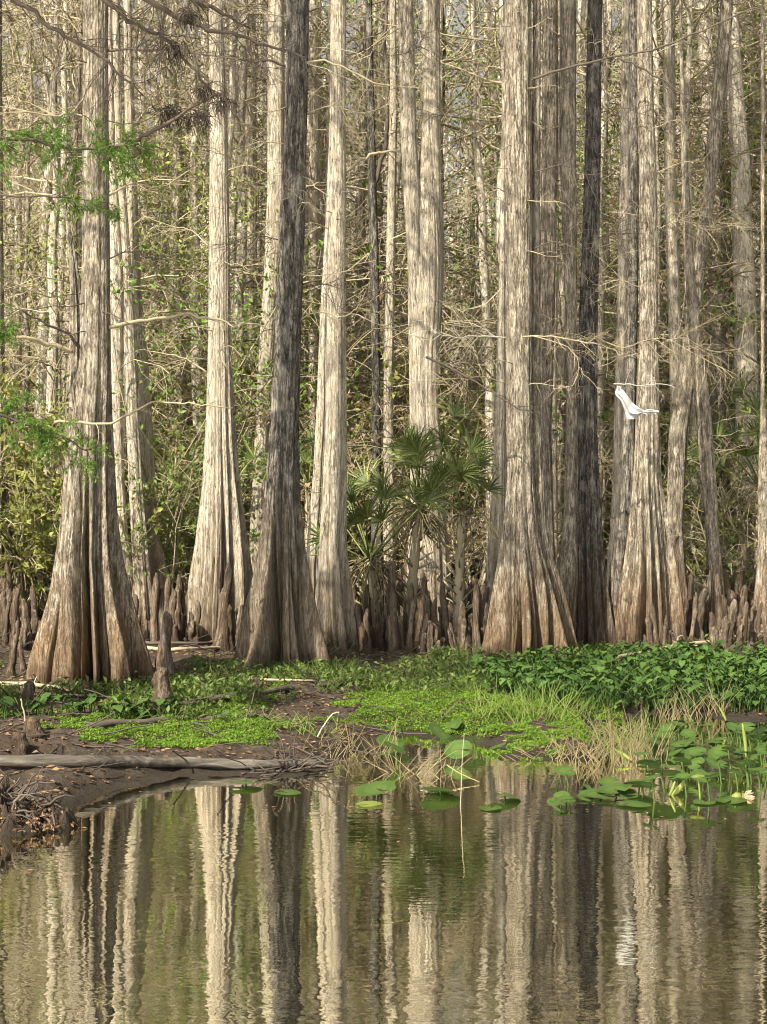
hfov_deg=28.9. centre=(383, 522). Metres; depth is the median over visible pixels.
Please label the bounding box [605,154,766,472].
shrub
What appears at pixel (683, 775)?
lily pad
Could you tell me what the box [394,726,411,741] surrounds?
lily pad
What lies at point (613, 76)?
broadleaf tree
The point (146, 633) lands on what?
cypress knee
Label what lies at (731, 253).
swamp tree
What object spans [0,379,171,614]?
shrub
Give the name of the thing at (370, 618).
cypress knee
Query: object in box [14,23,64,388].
swamp tree
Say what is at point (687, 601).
cypress knee
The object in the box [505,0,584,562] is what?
cypress tree
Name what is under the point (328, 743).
grass tuft
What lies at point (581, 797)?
lily pad
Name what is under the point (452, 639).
cypress knee
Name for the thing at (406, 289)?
swamp tree
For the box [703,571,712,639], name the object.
cypress knee
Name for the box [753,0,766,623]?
cypress tree
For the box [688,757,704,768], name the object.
lily pad
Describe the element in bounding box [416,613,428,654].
cypress knee
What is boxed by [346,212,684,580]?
shrub
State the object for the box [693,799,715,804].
lily pad
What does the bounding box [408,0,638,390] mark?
swamp tree
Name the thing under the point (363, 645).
cypress knee
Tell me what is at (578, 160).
swamp tree
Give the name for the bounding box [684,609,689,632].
cypress knee
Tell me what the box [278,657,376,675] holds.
grass tuft
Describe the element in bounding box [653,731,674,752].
lily pad
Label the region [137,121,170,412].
swamp tree
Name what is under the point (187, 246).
swamp tree
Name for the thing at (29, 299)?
swamp tree
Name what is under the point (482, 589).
cypress knee
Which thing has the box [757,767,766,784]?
lily pad
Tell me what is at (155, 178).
swamp tree
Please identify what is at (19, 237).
swamp tree
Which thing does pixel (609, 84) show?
swamp tree
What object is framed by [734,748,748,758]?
lily pad
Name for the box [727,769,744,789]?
lily pad
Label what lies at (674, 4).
swamp tree
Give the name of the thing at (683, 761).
lily pad
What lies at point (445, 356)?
shrub
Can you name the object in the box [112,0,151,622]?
cypress tree
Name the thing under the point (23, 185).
swamp tree
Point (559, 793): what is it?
lily pad
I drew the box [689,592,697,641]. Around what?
cypress knee
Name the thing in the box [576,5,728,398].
swamp tree
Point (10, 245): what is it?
swamp tree
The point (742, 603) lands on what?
cypress knee
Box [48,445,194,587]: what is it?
shrub
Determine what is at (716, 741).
lily pad
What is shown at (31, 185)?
swamp tree
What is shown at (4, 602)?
cypress knee
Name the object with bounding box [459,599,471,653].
cypress knee
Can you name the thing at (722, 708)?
grass tuft
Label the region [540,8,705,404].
swamp tree
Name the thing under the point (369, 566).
palmetto
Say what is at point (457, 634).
cypress knee
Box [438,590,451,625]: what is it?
cypress knee
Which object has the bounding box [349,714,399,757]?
grass tuft
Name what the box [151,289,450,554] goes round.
shrub
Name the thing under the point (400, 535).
shrub
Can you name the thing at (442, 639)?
cypress knee
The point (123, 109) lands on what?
swamp tree
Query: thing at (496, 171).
swamp tree
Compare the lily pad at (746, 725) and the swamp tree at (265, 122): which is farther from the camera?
the swamp tree at (265, 122)
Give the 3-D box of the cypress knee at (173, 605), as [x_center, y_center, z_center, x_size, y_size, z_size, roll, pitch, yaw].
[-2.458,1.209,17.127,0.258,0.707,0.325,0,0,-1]
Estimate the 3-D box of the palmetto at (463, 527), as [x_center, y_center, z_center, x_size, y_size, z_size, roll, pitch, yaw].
[0.974,0.065,17.744,1.034,2.981,1.986,0,0,17]
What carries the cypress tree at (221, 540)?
on the ground
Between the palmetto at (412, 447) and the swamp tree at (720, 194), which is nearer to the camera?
the palmetto at (412, 447)
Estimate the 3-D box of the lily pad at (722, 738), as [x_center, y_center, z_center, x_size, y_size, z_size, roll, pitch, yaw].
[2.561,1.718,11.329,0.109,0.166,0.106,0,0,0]
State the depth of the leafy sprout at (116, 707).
11.54 m
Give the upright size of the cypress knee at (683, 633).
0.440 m
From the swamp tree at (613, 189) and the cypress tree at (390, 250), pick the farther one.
the swamp tree at (613, 189)
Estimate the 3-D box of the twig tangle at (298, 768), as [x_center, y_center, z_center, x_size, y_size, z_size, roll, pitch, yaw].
[-0.629,1.552,10.098,0.681,0.286,0.429,0,0,-9]
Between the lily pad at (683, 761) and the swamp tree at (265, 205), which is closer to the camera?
the lily pad at (683, 761)
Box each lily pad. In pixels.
[231,781,258,785]
[275,789,300,794]
[355,780,395,796]
[355,801,383,806]
[376,734,403,746]
[384,741,405,762]
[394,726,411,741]
[419,787,460,795]
[428,723,450,744]
[440,735,457,743]
[443,718,461,732]
[444,740,471,760]
[462,736,484,751]
[479,806,501,810]
[487,788,519,799]
[489,742,505,749]
[547,791,569,804]
[550,800,565,807]
[554,765,575,785]
[554,795,573,805]
[561,799,575,806]
[577,795,592,801]
[578,789,618,798]
[583,783,596,788]
[596,783,631,796]
[598,777,620,784]
[616,789,637,797]
[616,800,651,806]
[625,781,659,794]
[626,779,650,788]
[633,752,651,768]
[637,759,660,781]
[642,774,659,801]
[644,737,660,749]
[645,770,680,791]
[646,727,660,746]
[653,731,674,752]
[658,723,674,739]
[660,764,677,769]
[667,721,685,739]
[668,736,695,766]
[668,769,684,786]
[670,741,685,752]
[671,753,691,768]
[673,757,691,769]
[676,772,689,796]
[680,729,696,744]
[680,740,694,759]
[683,721,694,728]
[683,747,706,757]
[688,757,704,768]
[690,769,710,789]
[690,774,703,796]
[692,725,708,744]
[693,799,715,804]
[699,776,715,800]
[704,723,713,737]
[705,740,723,745]
[705,757,720,772]
[707,740,721,745]
[708,751,727,760]
[709,745,725,759]
[709,773,726,779]
[713,737,726,743]
[713,762,724,783]
[714,796,746,803]
[716,760,729,778]
[721,746,735,768]
[721,759,736,780]
[726,722,744,740]
[727,725,739,735]
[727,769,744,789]
[730,753,749,759]
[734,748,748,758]
[736,759,754,782]
[737,765,755,787]
[739,722,754,733]
[740,751,755,766]
[743,754,761,759]
[746,735,754,748]
[748,727,765,741]
[748,768,766,793]
[749,735,766,744]
[753,734,766,743]
[753,743,764,764]
[755,746,766,767]
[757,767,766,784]
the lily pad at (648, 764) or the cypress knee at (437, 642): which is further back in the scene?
the cypress knee at (437, 642)
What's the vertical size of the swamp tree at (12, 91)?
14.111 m
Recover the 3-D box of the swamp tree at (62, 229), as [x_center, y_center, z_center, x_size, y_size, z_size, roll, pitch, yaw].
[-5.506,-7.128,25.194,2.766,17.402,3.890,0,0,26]
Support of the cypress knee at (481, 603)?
on the ground
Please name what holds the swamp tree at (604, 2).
on the ground
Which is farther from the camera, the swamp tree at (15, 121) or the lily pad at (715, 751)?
the swamp tree at (15, 121)
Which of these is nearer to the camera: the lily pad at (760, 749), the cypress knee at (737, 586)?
the lily pad at (760, 749)
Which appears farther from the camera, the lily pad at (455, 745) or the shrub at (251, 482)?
the shrub at (251, 482)
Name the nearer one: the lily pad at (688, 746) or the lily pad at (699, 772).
the lily pad at (699, 772)
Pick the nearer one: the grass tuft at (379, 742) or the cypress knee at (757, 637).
the grass tuft at (379, 742)
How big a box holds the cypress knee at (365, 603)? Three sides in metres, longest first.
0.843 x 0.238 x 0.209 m
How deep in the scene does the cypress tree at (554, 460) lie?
22.73 m
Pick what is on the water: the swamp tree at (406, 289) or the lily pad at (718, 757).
the lily pad at (718, 757)
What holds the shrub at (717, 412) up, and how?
on the ground
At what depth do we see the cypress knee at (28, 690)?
12.12 m
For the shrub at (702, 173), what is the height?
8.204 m
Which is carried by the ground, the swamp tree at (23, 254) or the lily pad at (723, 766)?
the swamp tree at (23, 254)
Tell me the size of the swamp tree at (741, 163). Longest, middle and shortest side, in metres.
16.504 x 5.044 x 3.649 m
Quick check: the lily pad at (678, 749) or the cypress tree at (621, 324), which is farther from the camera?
the cypress tree at (621, 324)
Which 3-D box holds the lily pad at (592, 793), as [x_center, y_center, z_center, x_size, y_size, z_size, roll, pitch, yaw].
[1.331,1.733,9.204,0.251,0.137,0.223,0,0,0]
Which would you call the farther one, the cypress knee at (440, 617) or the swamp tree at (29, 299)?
the swamp tree at (29, 299)
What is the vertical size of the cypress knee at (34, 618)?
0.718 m
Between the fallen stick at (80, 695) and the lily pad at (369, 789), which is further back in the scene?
the fallen stick at (80, 695)
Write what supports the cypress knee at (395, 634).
on the ground
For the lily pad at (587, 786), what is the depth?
9.40 m
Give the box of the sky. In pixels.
[2,0,765,357]
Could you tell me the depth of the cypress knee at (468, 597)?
20.19 m
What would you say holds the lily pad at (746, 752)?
on the water
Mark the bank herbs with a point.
(183, 685)
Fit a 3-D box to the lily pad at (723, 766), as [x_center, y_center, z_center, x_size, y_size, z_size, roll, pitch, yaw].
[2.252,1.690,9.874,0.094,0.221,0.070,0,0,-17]
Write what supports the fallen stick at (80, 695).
on the ground
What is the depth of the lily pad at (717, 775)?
9.84 m
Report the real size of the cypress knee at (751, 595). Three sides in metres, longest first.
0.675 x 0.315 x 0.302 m
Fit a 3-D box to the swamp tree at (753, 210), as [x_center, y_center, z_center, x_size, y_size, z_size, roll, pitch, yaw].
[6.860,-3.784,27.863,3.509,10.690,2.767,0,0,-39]
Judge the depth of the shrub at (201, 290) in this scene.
25.28 m
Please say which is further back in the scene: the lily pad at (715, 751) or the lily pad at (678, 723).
the lily pad at (678, 723)
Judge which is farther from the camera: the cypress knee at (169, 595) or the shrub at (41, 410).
the shrub at (41, 410)
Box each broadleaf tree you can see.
[414,0,501,575]
[604,1,715,260]
[657,4,766,309]
[692,65,766,392]
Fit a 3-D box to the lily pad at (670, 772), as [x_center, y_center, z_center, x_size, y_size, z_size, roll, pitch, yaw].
[1.763,1.672,9.387,0.225,0.259,0.175,0,0,0]
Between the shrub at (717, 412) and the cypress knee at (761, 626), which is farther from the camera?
the shrub at (717, 412)
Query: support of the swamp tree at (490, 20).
on the ground
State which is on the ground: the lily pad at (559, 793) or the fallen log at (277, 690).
the fallen log at (277, 690)
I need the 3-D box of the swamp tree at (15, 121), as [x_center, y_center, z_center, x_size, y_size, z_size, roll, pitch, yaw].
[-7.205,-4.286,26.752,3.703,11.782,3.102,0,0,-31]
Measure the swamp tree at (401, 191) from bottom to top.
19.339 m
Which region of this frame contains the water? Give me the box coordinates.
[0,714,766,1023]
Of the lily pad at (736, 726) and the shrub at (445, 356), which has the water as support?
the lily pad at (736, 726)
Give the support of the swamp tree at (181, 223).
on the ground
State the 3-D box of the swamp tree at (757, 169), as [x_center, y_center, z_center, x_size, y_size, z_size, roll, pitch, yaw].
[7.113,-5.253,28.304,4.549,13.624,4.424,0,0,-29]
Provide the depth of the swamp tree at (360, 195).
27.87 m
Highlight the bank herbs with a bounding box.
[0,634,765,722]
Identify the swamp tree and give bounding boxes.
[1,0,170,603]
[2,0,40,352]
[2,0,58,381]
[2,0,58,489]
[2,0,135,464]
[2,0,158,512]
[2,0,171,545]
[2,0,187,353]
[2,1,81,322]
[2,3,81,368]
[2,5,57,372]
[2,6,38,396]
[2,9,60,415]
[3,0,142,590]
[3,0,199,499]
[3,9,188,351]
[3,186,39,329]
[5,32,58,349]
[5,50,81,290]
[6,0,62,388]
[7,28,155,373]
[9,0,190,407]
[11,0,199,440]
[11,1,209,406]
[13,0,262,588]
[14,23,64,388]
[18,0,240,562]
[22,100,61,397]
[81,186,169,413]
[120,1,323,494]
[121,0,188,331]
[121,30,152,223]
[124,0,264,542]
[124,47,209,467]
[131,1,226,423]
[133,3,200,330]
[134,0,322,357]
[135,0,177,403]
[135,0,264,544]
[136,0,405,417]
[137,0,365,421]
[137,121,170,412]
[138,0,308,385]
[140,69,199,355]
[142,7,239,439]
[143,0,226,358]
[143,0,403,475]
[143,2,384,370]
[146,0,488,375]
[146,163,199,369]
[147,0,383,380]
[148,1,265,404]
[161,0,226,401]
[161,3,265,366]
[169,0,266,357]
[185,0,398,385]
[187,0,357,272]
[191,0,395,443]
[225,1,400,472]
[256,0,456,344]
[257,0,285,297]
[257,1,407,366]
[259,0,493,542]
[262,0,497,574]
[303,0,495,339]
[304,0,500,583]
[307,0,541,444]
[308,0,478,411]
[320,0,453,542]
[321,0,420,436]
[321,0,466,572]
[324,112,396,379]
[325,1,477,377]
[346,0,617,585]
[347,0,584,408]
[348,36,479,565]
[348,76,468,299]
[349,0,501,416]
[349,116,402,378]
[350,0,453,340]
[351,1,447,334]
[354,5,491,523]
[372,0,542,560]
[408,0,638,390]
[439,0,732,551]
[442,0,620,552]
[444,57,500,390]
[445,0,501,341]
[446,9,578,411]
[448,14,611,399]
[452,0,618,335]
[456,3,611,382]
[464,122,497,334]
[476,17,619,338]
[477,0,501,381]
[489,4,668,406]
[494,0,704,570]
[494,0,766,489]
[496,1,619,332]
[532,0,760,422]
[540,0,766,345]
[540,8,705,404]
[576,0,618,253]
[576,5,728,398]
[576,19,618,322]
[576,41,619,266]
[577,0,760,500]
[577,0,766,577]
[577,0,766,597]
[577,22,700,360]
[578,1,706,372]
[579,0,685,315]
[601,0,766,556]
[606,0,766,384]
[608,0,698,321]
[609,0,706,353]
[611,0,715,318]
[618,0,742,364]
[618,1,699,268]
[618,3,760,356]
[658,0,766,575]
[658,0,766,585]
[659,1,746,363]
[659,1,753,390]
[659,1,765,337]
[660,0,766,553]
[660,1,745,333]
[662,0,760,394]
[663,0,766,306]
[665,1,766,359]
[675,0,697,331]
[679,30,766,223]
[681,0,766,308]
[681,57,760,386]
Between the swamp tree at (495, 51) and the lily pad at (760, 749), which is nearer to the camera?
the lily pad at (760, 749)
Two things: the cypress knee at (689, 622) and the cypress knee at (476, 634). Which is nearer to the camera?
the cypress knee at (476, 634)
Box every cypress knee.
[0,561,12,601]
[0,590,10,627]
[0,596,10,631]
[2,583,21,646]
[3,633,18,677]
[5,585,9,600]
[7,588,12,618]
[10,588,20,627]
[12,731,30,754]
[15,620,19,645]
[17,619,31,650]
[18,636,26,673]
[21,598,33,640]
[22,681,35,703]
[23,716,45,740]
[28,605,31,620]
[30,585,38,633]
[82,680,92,697]
[134,594,141,628]
[143,618,149,640]
[148,666,178,713]
[149,572,164,641]
[154,611,174,679]
[164,574,176,611]
[169,597,176,635]
[171,608,183,644]
[175,574,184,614]
[181,591,187,637]
[185,611,193,640]
[186,600,202,645]
[212,562,235,652]
[235,604,244,645]
[235,608,237,634]
[252,677,262,689]
[352,566,362,612]
[352,584,356,604]
[354,604,372,654]
[355,584,368,615]
[362,599,371,624]
[363,608,372,652]
[370,600,384,649]
[378,635,387,651]
[383,560,395,647]
[386,588,405,654]
[395,570,404,614]
[403,612,407,635]
[404,561,406,580]
[405,582,415,652]
[414,572,431,645]
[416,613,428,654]
[417,596,423,626]
[426,620,434,654]
[431,598,438,624]
[433,623,445,650]
[434,628,440,649]
[436,611,448,642]
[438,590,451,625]
[439,580,449,643]
[439,611,441,623]
[447,622,456,652]
[448,596,453,629]
[454,624,459,646]
[458,613,466,644]
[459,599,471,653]
[464,585,471,625]
[468,619,472,637]
[469,582,472,600]
[472,575,476,601]
[472,579,480,652]
[479,603,481,629]
[480,583,484,600]
[480,593,481,624]
[481,587,489,627]
[481,630,483,644]
[482,602,488,633]
[642,634,646,645]
[645,603,659,647]
[661,630,672,650]
[663,615,668,651]
[668,615,671,630]
[670,619,689,644]
[677,623,681,648]
[680,621,686,641]
[683,573,693,615]
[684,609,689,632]
[686,617,691,635]
[688,587,708,640]
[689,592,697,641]
[699,630,704,647]
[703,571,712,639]
[707,573,727,639]
[709,615,730,659]
[716,616,721,630]
[719,599,737,648]
[723,567,736,602]
[728,590,734,617]
[731,544,747,597]
[733,614,742,644]
[734,584,755,634]
[734,594,749,630]
[735,601,750,650]
[736,596,744,639]
[741,619,755,651]
[747,578,755,607]
[748,619,763,646]
[749,602,763,637]
[754,602,762,633]
[762,612,766,647]
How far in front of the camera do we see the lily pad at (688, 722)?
11.84 m
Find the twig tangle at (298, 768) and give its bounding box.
[241,731,339,777]
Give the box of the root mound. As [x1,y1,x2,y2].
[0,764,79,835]
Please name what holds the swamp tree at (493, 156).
on the ground
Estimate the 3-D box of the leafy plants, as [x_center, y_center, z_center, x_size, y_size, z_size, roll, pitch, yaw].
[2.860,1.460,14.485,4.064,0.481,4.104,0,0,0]
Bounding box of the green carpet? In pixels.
[0,674,623,761]
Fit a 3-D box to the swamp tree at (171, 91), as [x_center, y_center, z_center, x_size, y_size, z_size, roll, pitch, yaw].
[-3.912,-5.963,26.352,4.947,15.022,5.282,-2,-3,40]
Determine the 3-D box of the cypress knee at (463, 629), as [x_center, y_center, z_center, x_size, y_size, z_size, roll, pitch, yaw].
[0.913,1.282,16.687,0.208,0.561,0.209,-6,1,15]
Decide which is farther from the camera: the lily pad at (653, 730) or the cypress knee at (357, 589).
the cypress knee at (357, 589)
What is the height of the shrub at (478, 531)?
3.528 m
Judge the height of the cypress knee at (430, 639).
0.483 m
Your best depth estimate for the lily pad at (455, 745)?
10.63 m
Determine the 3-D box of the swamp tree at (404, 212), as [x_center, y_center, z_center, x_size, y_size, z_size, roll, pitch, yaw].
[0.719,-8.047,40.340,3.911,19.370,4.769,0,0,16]
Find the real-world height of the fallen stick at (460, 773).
0.088 m
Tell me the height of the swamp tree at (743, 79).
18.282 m
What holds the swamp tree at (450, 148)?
on the ground
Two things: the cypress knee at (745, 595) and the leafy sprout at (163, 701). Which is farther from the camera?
the cypress knee at (745, 595)
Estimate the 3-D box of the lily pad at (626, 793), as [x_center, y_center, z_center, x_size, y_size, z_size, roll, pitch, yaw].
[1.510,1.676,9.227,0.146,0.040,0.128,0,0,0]
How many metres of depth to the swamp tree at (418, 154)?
41.94 m
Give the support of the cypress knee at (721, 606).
on the ground
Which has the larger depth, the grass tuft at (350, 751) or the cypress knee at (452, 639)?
the cypress knee at (452, 639)
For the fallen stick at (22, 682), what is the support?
on the ground
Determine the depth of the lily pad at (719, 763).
9.68 m
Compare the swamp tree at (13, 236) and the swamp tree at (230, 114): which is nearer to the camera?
the swamp tree at (230, 114)
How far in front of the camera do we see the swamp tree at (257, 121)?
34.33 m
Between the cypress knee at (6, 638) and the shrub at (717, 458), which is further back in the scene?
the shrub at (717, 458)
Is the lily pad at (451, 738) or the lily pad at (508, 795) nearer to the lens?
the lily pad at (508, 795)
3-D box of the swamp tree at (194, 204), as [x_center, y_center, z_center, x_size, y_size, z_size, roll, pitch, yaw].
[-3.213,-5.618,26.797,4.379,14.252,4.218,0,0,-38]
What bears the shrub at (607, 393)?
on the ground
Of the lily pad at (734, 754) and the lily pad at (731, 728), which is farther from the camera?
the lily pad at (731, 728)
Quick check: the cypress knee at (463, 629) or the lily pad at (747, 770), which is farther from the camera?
the cypress knee at (463, 629)
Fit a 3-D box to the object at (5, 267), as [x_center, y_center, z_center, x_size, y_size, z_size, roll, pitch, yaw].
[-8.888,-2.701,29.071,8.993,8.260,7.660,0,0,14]
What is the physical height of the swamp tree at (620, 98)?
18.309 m
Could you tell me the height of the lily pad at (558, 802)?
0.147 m
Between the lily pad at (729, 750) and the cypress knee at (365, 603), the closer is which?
the lily pad at (729, 750)
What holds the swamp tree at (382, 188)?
on the ground
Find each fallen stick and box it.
[0,681,82,692]
[20,699,25,720]
[34,693,82,696]
[84,713,268,728]
[145,641,212,644]
[147,646,219,650]
[251,678,316,681]
[317,712,338,736]
[446,764,479,782]
[460,740,463,803]
[616,631,763,659]
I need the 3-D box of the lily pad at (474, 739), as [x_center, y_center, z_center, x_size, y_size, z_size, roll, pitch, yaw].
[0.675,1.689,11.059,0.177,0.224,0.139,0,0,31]
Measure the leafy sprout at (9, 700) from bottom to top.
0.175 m
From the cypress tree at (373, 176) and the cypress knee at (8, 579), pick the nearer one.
the cypress knee at (8, 579)
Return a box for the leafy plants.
[473,639,766,713]
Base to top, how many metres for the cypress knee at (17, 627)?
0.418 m
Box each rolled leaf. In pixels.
[614,749,631,760]
[668,781,675,796]
[671,779,685,794]
[719,707,726,720]
[742,724,747,757]
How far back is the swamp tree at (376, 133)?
29.83 m
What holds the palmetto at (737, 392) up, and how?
on the ground
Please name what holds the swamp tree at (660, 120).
on the ground
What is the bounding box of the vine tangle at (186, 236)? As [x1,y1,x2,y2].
[0,0,766,577]
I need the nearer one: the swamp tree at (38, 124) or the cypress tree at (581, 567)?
the cypress tree at (581, 567)
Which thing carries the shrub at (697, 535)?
on the ground
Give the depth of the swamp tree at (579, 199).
35.41 m
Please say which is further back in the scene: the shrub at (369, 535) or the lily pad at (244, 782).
the shrub at (369, 535)
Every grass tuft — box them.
[244,705,354,741]
[246,657,307,671]
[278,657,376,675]
[304,717,352,758]
[328,722,380,756]
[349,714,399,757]
[364,738,460,776]
[394,750,471,778]
[467,677,554,724]
[495,733,605,765]
[506,678,619,734]
[537,724,630,765]
[564,702,649,733]
[578,698,685,748]
[582,698,683,764]
[653,685,719,721]
[690,671,743,716]
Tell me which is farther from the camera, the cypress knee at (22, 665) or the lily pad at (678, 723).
the cypress knee at (22, 665)
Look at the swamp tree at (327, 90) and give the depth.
25.00 m
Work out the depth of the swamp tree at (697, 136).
30.88 m
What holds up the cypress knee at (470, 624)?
on the ground
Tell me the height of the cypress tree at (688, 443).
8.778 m
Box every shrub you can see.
[0,358,178,613]
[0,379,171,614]
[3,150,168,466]
[5,153,495,556]
[5,297,308,506]
[6,385,62,555]
[7,417,60,582]
[8,392,61,502]
[12,231,392,599]
[12,266,307,589]
[19,360,272,591]
[27,344,190,465]
[31,179,495,484]
[34,241,354,461]
[42,409,254,595]
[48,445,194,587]
[55,410,315,589]
[58,315,477,557]
[62,282,484,572]
[144,252,308,463]
[145,213,484,488]
[151,247,565,577]
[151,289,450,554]
[155,421,368,587]
[263,387,611,600]
[302,334,484,586]
[346,174,731,517]
[346,190,615,430]
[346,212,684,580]
[347,276,760,567]
[347,294,687,563]
[347,349,484,569]
[347,397,613,589]
[347,427,480,570]
[348,359,484,560]
[348,392,492,580]
[394,352,669,574]
[405,365,614,529]
[438,332,483,549]
[440,310,495,412]
[443,217,760,527]
[448,199,759,377]
[488,135,766,538]
[560,414,766,602]
[597,348,766,565]
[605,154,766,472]
[607,399,766,535]
[613,251,766,544]
[660,376,766,592]
[660,392,759,589]
[661,362,766,556]
[661,382,755,515]
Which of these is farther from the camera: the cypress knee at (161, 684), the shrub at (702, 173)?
the shrub at (702, 173)
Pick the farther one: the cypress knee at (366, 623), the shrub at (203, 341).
the shrub at (203, 341)
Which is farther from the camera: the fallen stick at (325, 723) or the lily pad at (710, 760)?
the fallen stick at (325, 723)
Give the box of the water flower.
[731,790,753,798]
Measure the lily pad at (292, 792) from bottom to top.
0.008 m
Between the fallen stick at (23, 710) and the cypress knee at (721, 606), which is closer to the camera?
the fallen stick at (23, 710)
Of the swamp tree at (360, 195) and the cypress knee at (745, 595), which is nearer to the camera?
the cypress knee at (745, 595)
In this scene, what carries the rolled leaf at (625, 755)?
on the water
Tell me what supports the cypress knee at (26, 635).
on the ground
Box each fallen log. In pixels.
[0,754,318,769]
[179,681,342,707]
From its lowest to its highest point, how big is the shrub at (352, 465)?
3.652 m
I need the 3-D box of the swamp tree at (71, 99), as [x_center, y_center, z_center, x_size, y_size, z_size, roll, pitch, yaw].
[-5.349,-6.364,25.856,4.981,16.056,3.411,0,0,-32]
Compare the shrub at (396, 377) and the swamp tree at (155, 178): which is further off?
the swamp tree at (155, 178)
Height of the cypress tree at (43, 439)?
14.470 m
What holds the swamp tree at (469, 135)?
on the ground
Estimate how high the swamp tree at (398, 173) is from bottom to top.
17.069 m
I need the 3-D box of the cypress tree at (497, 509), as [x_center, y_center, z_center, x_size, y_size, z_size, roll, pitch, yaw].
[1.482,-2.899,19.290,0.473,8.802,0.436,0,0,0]
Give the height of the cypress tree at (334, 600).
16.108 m
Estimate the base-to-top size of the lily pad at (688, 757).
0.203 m
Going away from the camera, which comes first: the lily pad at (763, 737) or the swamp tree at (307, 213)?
the lily pad at (763, 737)
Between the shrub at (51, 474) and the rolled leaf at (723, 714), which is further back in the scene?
the shrub at (51, 474)
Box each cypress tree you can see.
[0,0,57,590]
[0,0,302,692]
[0,0,329,489]
[10,0,230,589]
[11,0,78,469]
[61,1,82,447]
[80,0,147,600]
[108,0,315,641]
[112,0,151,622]
[191,0,460,673]
[230,0,264,537]
[249,0,284,571]
[259,0,451,649]
[306,121,329,596]
[309,0,320,480]
[314,0,407,596]
[382,0,766,659]
[383,0,396,587]
[398,0,544,620]
[484,55,506,599]
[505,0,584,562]
[541,0,737,646]
[552,166,558,565]
[577,0,765,648]
[583,0,755,616]
[606,0,628,587]
[616,0,766,614]
[654,0,708,548]
[685,126,708,577]
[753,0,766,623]
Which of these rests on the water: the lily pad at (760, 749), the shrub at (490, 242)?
the lily pad at (760, 749)
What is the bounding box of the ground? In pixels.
[0,574,766,810]
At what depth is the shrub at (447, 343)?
40.77 m
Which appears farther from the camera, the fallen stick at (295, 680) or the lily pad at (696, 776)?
the fallen stick at (295, 680)
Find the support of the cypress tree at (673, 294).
on the ground
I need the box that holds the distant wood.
[2,0,746,453]
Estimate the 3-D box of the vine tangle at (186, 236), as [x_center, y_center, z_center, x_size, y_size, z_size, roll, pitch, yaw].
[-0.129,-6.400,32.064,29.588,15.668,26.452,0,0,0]
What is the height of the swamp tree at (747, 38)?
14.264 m
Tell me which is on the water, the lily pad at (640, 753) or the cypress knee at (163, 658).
the lily pad at (640, 753)
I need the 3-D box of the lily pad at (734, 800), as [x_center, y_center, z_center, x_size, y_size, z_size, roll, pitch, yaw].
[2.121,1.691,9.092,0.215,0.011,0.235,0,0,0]
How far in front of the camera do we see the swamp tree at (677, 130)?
38.69 m
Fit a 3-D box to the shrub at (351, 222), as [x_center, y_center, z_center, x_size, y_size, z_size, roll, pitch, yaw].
[-1.812,-2.362,28.910,8.460,7.770,7.206,0,0,17]
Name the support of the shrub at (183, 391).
on the ground
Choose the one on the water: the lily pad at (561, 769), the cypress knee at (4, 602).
the lily pad at (561, 769)
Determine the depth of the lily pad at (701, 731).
11.37 m
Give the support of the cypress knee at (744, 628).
on the ground
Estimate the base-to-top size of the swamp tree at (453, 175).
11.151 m
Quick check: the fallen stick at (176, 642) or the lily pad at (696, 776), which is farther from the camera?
the fallen stick at (176, 642)
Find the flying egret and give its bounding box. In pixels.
[615,386,658,418]
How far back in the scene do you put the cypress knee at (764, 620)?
16.63 m
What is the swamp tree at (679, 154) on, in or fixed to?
on the ground
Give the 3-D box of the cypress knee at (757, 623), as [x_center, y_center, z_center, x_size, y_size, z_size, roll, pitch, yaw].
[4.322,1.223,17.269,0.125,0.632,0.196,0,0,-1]
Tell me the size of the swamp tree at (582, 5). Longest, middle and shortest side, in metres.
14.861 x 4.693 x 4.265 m
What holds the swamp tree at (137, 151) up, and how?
on the ground
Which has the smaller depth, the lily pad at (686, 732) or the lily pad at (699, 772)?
the lily pad at (699, 772)
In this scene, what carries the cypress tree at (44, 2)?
on the ground
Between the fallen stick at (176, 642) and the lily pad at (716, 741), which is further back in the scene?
the fallen stick at (176, 642)
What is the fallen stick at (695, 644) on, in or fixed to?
on the ground
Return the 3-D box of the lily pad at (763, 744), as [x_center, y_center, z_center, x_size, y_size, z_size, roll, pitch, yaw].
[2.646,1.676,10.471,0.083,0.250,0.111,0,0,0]
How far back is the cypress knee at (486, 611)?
17.25 m
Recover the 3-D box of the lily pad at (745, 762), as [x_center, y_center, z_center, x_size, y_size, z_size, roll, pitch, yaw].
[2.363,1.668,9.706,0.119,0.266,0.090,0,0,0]
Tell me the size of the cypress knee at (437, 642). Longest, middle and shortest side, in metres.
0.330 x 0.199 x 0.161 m
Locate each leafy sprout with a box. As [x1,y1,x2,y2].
[0,696,22,719]
[10,694,48,716]
[29,692,70,716]
[59,694,89,717]
[76,693,107,714]
[97,694,130,718]
[123,697,155,718]
[148,696,179,715]
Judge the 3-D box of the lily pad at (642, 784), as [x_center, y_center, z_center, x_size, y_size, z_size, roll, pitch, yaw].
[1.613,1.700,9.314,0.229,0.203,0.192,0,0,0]
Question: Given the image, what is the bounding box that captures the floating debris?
[28,756,752,871]
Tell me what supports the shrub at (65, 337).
on the ground
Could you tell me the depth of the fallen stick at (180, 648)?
16.00 m
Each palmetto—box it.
[0,499,59,619]
[237,420,315,548]
[303,461,462,628]
[347,422,494,620]
[400,386,495,596]
[412,406,505,630]
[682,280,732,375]
[686,385,766,586]
[718,355,766,423]
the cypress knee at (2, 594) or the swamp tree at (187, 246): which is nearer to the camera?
the cypress knee at (2, 594)

